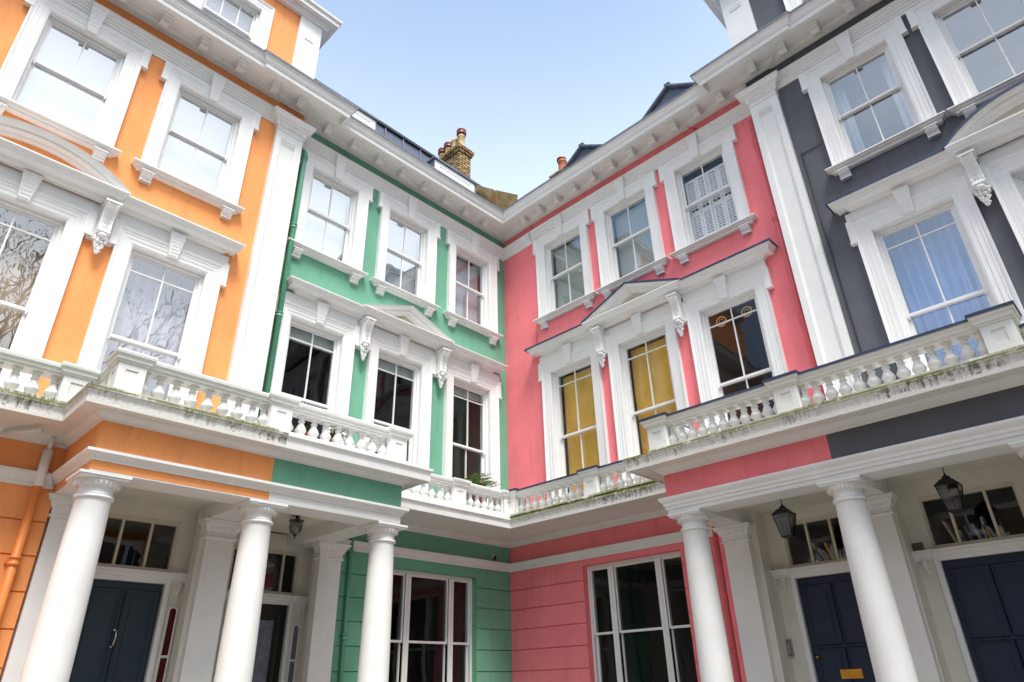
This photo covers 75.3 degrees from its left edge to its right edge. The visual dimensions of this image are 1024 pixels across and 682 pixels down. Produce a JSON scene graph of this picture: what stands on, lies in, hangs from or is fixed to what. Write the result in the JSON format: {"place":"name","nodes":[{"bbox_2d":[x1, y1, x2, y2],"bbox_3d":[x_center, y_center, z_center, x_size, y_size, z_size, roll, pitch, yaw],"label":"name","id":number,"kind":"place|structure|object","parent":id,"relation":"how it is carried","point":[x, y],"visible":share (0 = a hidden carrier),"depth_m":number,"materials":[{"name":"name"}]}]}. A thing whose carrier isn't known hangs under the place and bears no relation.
{"place":"outdoors","nodes":[
{"label":"outdoors","id":0,"kind":"place"},
{"bbox_2d":[293,425,319,435],"bbox_3d":[-2.924,1.389,9.354,0.449,0.336,0.452,17,-33,-31],"label":"potted plant","id":1,"kind":"object","parent":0,"point":[307,429],"visible":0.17,"depth_m":9.29,"materials":[{"name":"green plant"}]},
{"bbox_2d":[317,428,346,441],"bbox_3d":[-2.596,1.489,9.569,0.540,0.345,0.506,-25,-36,38],"label":"potted plant","id":2,"kind":"object","parent":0,"point":[332,434],"visible":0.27,"depth_m":9.54,"materials":[{"name":"green plant"}]},
{"bbox_2d":[313,0,731,198],"label":"sky","id":3,"kind":"structure","parent":0,"point":[528,82],"materials":[{"name":"blue"}]},
{"bbox_2d":[911,542,924,550],"bbox_3d":[5.193,2.642,8.492,0.150,0.100,0.080,-25,-36,38],"label":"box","id":4,"kind":"object","parent":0,"point":[917,546],"visible":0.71,"depth_m":8.46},
{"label":"pavement","id":5,"kind":"structure","parent":0,"visible":0},
{"bbox_2d":[0,0,357,681],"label":"terraced house","id":6,"kind":"structure","parent":5,"relation":"on","point":[150,153],"depth_m":10.49,"materials":[{"name":"orange paint"}]},
{"bbox_2d":[0,427,42,434],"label":"overflow pipe","id":7,"kind":"object","parent":6,"relation":"attached to","point":[39,430],"visible":1,"depth_m":7.40,"materials":[{"name":"white paint"}]},
{"bbox_2d":[0,435,55,621],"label":"drainpipe","id":8,"kind":"object","parent":6,"relation":"attached to","point":[12,562],"visible":1,"depth_m":7.27,"materials":[{"name":"orange metal"}]},
{"bbox_2d":[0,163,98,391],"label":"window","id":9,"kind":"structure","parent":6,"relation":"in","point":[37,261],"depth_m":9.27,"materials":[{"name":"clear glass"}]},
{"bbox_2d":[0,348,100,437],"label":"balcony","id":10,"kind":"structure","parent":6,"relation":"attached to","point":[27,408],"depth_m":7.48,"materials":[{"name":"white paint"}]},
{"bbox_2d":[0,0,151,163],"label":"window","id":11,"kind":"structure","parent":6,"relation":"in","point":[49,82],"depth_m":10.59,"materials":[{"name":"white paint"}]},
{"bbox_2d":[69,579,163,681],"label":"door","id":12,"kind":"structure","parent":6,"relation":"in","point":[115,640],"depth_m":8.14,"materials":[{"name":"blue wood"}]},
{"bbox_2d":[76,212,229,404],"bbox_3d":[-5.495,-0.066,10.007,0.557,3.550,1.800,-25,-36,38],"label":"window","id":13,"kind":"structure","parent":6,"relation":"in","point":[141,308],"depth_m":10.35,"materials":[{"name":"clear glass"}]},
{"bbox_2d":[131,60,261,220],"bbox_3d":[-5.561,-3.575,11.825,0.505,2.885,1.830,-25,-36,38],"label":"window","id":14,"kind":"structure","parent":6,"relation":"in","point":[184,148],"depth_m":11.89,"materials":[{"name":"white paint"}]},
{"bbox_2d":[188,0,274,49],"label":"window","id":15,"kind":"structure","parent":6,"relation":"in","point":[261,13],"depth_m":13.90,"materials":[{"name":"white glass"}]},
{"bbox_2d":[0,347,432,681],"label":"entrance portico","id":16,"kind":"structure","parent":5,"relation":"on","point":[126,438],"depth_m":8.00,"materials":[{"name":"white paint"}]},
{"bbox_2d":[289,515,303,538],"bbox_3d":[-3.095,2.644,9.506,0.216,0.378,0.216,-25,-36,38],"label":"hanging lantern","id":17,"kind":"object","parent":16,"relation":"hanging from","point":[295,526],"visible":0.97,"depth_m":9.44,"materials":[{"name":"black metal"}]},
{"bbox_2d":[211,78,517,681],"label":"terraced house","id":18,"kind":"structure","parent":5,"relation":"on","point":[394,311],"depth_m":13.82,"materials":[{"name":"green paint"}]},
{"bbox_2d":[252,604,287,681],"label":"door","id":19,"kind":"structure","parent":18,"relation":"in","point":[272,622],"depth_m":9.96,"materials":[{"name":"grey glass"}]},
{"bbox_2d":[259,147,307,415],"bbox_3d":[-4.204,-0.926,12.029,0.237,6.913,0.175,14,-32,-27],"label":"drainpipe","id":20,"kind":"object","parent":18,"relation":"attached to","point":[278,316],"visible":0.73,"depth_m":12.11,"materials":[{"name":"metal"}]},
{"bbox_2d":[270,289,359,444],"bbox_3d":[-3.666,0.875,11.883,0.425,3.455,1.770,-25,-36,38],"label":"window","id":21,"kind":"structure","parent":18,"relation":"in","point":[301,313],"depth_m":12.37,"materials":[{"name":"white glass"}]},
{"bbox_2d":[286,147,373,284],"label":"window","id":22,"kind":"structure","parent":18,"relation":"in","point":[321,215],"depth_m":13.87,"materials":[{"name":"white paint"}]},
{"bbox_2d":[338,537,353,681],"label":"drainpipe","id":23,"kind":"object","parent":18,"relation":"attached to","point":[350,554],"visible":0.98,"depth_m":10.81,"materials":[{"name":"green metal"}]},
{"bbox_2d":[362,326,435,496],"bbox_3d":[-2.316,1.493,13.124,0.425,3.455,1.770,-25,-36,38],"label":"window","id":24,"kind":"structure","parent":18,"relation":"in","point":[387,346],"depth_m":13.53,"materials":[{"name":"white glass"}]},
{"bbox_2d":[369,191,440,317],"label":"window","id":25,"kind":"structure","parent":18,"relation":"in","point":[395,263],"depth_m":15.09,"materials":[{"name":"white paint"}]},
{"bbox_2d":[389,569,471,681],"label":"window","id":26,"kind":"structure","parent":18,"relation":"in","point":[429,617],"depth_m":13.19,"materials":[{"name":"white glass"}]},
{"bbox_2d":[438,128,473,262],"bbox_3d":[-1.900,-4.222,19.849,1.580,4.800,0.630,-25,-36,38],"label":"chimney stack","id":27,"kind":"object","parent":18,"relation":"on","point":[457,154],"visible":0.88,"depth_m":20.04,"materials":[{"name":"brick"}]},
{"bbox_2d":[400,473,538,542],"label":"balcony","id":28,"kind":"structure","parent":18,"relation":"attached to","point":[454,511],"depth_m":12.29,"materials":[{"name":"white paint"}]},
{"bbox_2d":[460,473,498,507],"bbox_3d":[-0.704,3.134,13.289,0.840,0.809,0.995,-7,-28,10],"label":"potted plant","id":29,"kind":"object","parent":28,"relation":"on","point":[485,483],"visible":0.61,"depth_m":13.31,"materials":[{"name":"green plant"}]},
{"bbox_2d":[441,356,501,509],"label":"window","id":30,"kind":"structure","parent":18,"relation":"in","point":[460,374],"depth_m":14.75,"materials":[{"name":"white glass"}]},
{"bbox_2d":[442,229,502,345],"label":"window","id":31,"kind":"structure","parent":18,"relation":"in","point":[462,278],"depth_m":16.37,"materials":[{"name":"white paint"}]},
{"bbox_2d":[503,81,875,681],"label":"terraced house","id":32,"kind":"structure","parent":5,"relation":"on","point":[661,284],"depth_m":13.34,"materials":[{"name":"pink paint"}]},
{"bbox_2d":[549,156,579,247],"bbox_3d":[1.549,-3.844,17.770,0.870,2.840,0.570,-25,-36,38],"label":"chimney stack","id":33,"kind":"object","parent":32,"relation":"on","point":[561,161],"visible":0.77,"depth_m":18.19,"materials":[{"name":"brick"}]},
{"bbox_2d":[532,209,598,330],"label":"window","id":34,"kind":"structure","parent":32,"relation":"in","point":[574,274],"depth_m":15.88,"materials":[{"name":"white paint"}]},
{"bbox_2d":[538,335,610,504],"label":"window","id":35,"kind":"structure","parent":32,"relation":"in","point":[585,411],"depth_m":14.22,"materials":[{"name":"white glass"}]},
{"bbox_2d":[508,460,665,535],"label":"balcony","id":36,"kind":"structure","parent":32,"relation":"attached to","point":[598,502],"depth_m":11.97,"materials":[{"name":"white paint"}]},
{"bbox_2d":[590,170,670,298],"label":"window","id":37,"kind":"structure","parent":32,"relation":"in","point":[640,244],"depth_m":14.75,"materials":[{"name":"white paint"}]},
{"bbox_2d":[587,551,697,681],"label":"window","id":38,"kind":"structure","parent":32,"relation":"in","point":[643,624],"depth_m":12.90,"materials":[{"name":"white glass"}]},
{"bbox_2d":[605,302,688,485],"bbox_3d":[2.737,1.149,12.847,1.790,3.660,0.556,-25,-36,38],"label":"window","id":39,"kind":"structure","parent":32,"relation":"in","point":[657,366],"depth_m":13.18,"materials":[{"name":"white glass"}]},
{"bbox_2d":[658,124,757,264],"bbox_3d":[3.941,-3.022,13.502,1.820,2.885,0.435,-25,-36,38],"label":"window","id":40,"kind":"structure","parent":32,"relation":"in","point":[682,217],"depth_m":13.55,"materials":[{"name":"white paint"}]},
{"bbox_2d":[711,526,741,681],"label":"drainpipe","id":41,"kind":"object","parent":32,"relation":"attached to","point":[715,538],"visible":0.72,"depth_m":10.34,"materials":[{"name":"metal"}]},
{"bbox_2d":[681,260,788,432],"bbox_3d":[4.033,0.468,11.666,1.790,3.615,0.415,-25,-36,38],"label":"window","id":42,"kind":"structure","parent":32,"relation":"in","point":[754,281],"depth_m":12.06,"materials":[{"name":"white glass"}]},
{"bbox_2d":[748,119,825,399],"bbox_3d":[4.827,-1.347,11.601,0.140,6.840,0.150,-25,-36,38],"label":"drainpipe","id":43,"kind":"object","parent":32,"relation":"attached to","point":[801,317],"visible":0.84,"depth_m":11.66,"materials":[{"name":"metal"}]},
{"bbox_2d":[786,639,794,656],"bbox_3d":[3.883,4.309,9.312,0.100,0.220,0.072,-25,-36,38],"label":"entry phone","id":44,"kind":"object","parent":32,"relation":"attached to","point":[789,644],"visible":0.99,"depth_m":9.28,"materials":[{"name":"metal"}]},
{"bbox_2d":[811,538,846,561],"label":"books","id":45,"kind":"object","parent":32,"relation":"in","point":[820,554],"visible":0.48,"depth_m":9.59,"materials":[{"name":"multicoloured paper"}]},
{"bbox_2d":[797,573,875,681],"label":"door","id":46,"kind":"structure","parent":32,"relation":"in","point":[839,647],"depth_m":9.04,"materials":[{"name":"blue wood"}]},
{"bbox_2d":[623,300,1023,681],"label":"entrance portico","id":47,"kind":"structure","parent":5,"relation":"on","point":[849,453],"depth_m":8.01,"materials":[{"name":"white paint"}]},
{"bbox_2d":[771,499,795,538],"bbox_3d":[3.707,2.380,9.038,0.252,0.574,0.252,-25,-36,38],"label":"hanging lantern","id":48,"kind":"object","parent":47,"relation":"hanging from","point":[784,517],"visible":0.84,"depth_m":8.93,"materials":[{"name":"black metal"}]},
{"bbox_2d":[934,467,965,513],"bbox_3d":[5.084,1.680,7.732,0.252,0.617,0.252,-25,-36,38],"label":"hanging lantern","id":49,"kind":"object","parent":47,"relation":"hanging from","point":[949,489],"visible":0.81,"depth_m":7.62,"materials":[{"name":"black metal"}]},
{"bbox_2d":[690,0,1023,681],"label":"terraced house","id":50,"kind":"structure","parent":5,"relation":"on","point":[907,116],"depth_m":10.37,"materials":[{"name":"grey paint"}]},
{"bbox_2d":[783,0,805,11],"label":"window","id":51,"kind":"structure","parent":50,"relation":"in","point":[790,5],"depth_m":13.30,"materials":[{"name":"white glass"}]},
{"bbox_2d":[801,144,867,374],"bbox_3d":[5.357,-1.088,10.551,0.338,5.300,0.015,-25,-36,38],"label":"cable","id":52,"kind":"object","parent":50,"relation":"attached to","point":[830,249],"visible":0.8,"depth_m":10.88,"materials":[{"name":"black metal"}]},
{"bbox_2d":[797,14,947,181],"bbox_3d":[6.141,-4.164,11.441,1.830,2.885,0.573,-25,-36,38],"label":"window","id":53,"kind":"structure","parent":50,"relation":"in","point":[844,144],"depth_m":11.43,"materials":[{"name":"white paint"}]},
{"bbox_2d":[845,164,1023,375],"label":"window","id":54,"kind":"structure","parent":50,"relation":"in","point":[926,277],"depth_m":9.94,"materials":[{"name":"clear glass"}]},
{"bbox_2d":[904,0,1023,117],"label":"window","id":55,"kind":"structure","parent":50,"relation":"in","point":[929,16],"depth_m":10.49,"materials":[{"name":"white paint"}]},
{"bbox_2d":[942,517,1006,542],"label":"books","id":56,"kind":"object","parent":50,"relation":"in","point":[988,531],"visible":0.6,"depth_m":8.27,"materials":[{"name":"multicoloured paper"}]},
{"bbox_2d":[942,551,1023,681],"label":"door","id":57,"kind":"structure","parent":50,"relation":"in","point":[987,592],"depth_m":7.76,"materials":[{"name":"blue wood"}]},
{"bbox_2d":[977,136,1023,253],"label":"window","id":58,"kind":"structure","parent":50,"relation":"in","point":[1002,167],"depth_m":9.34,"materials":[{"name":"white glass"}]},
{"bbox_2d":[1020,323,1023,341],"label":"balcony","id":59,"kind":"structure","parent":50,"relation":"attached to","point":[1022,329],"depth_m":7.48,"materials":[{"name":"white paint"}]}
]}

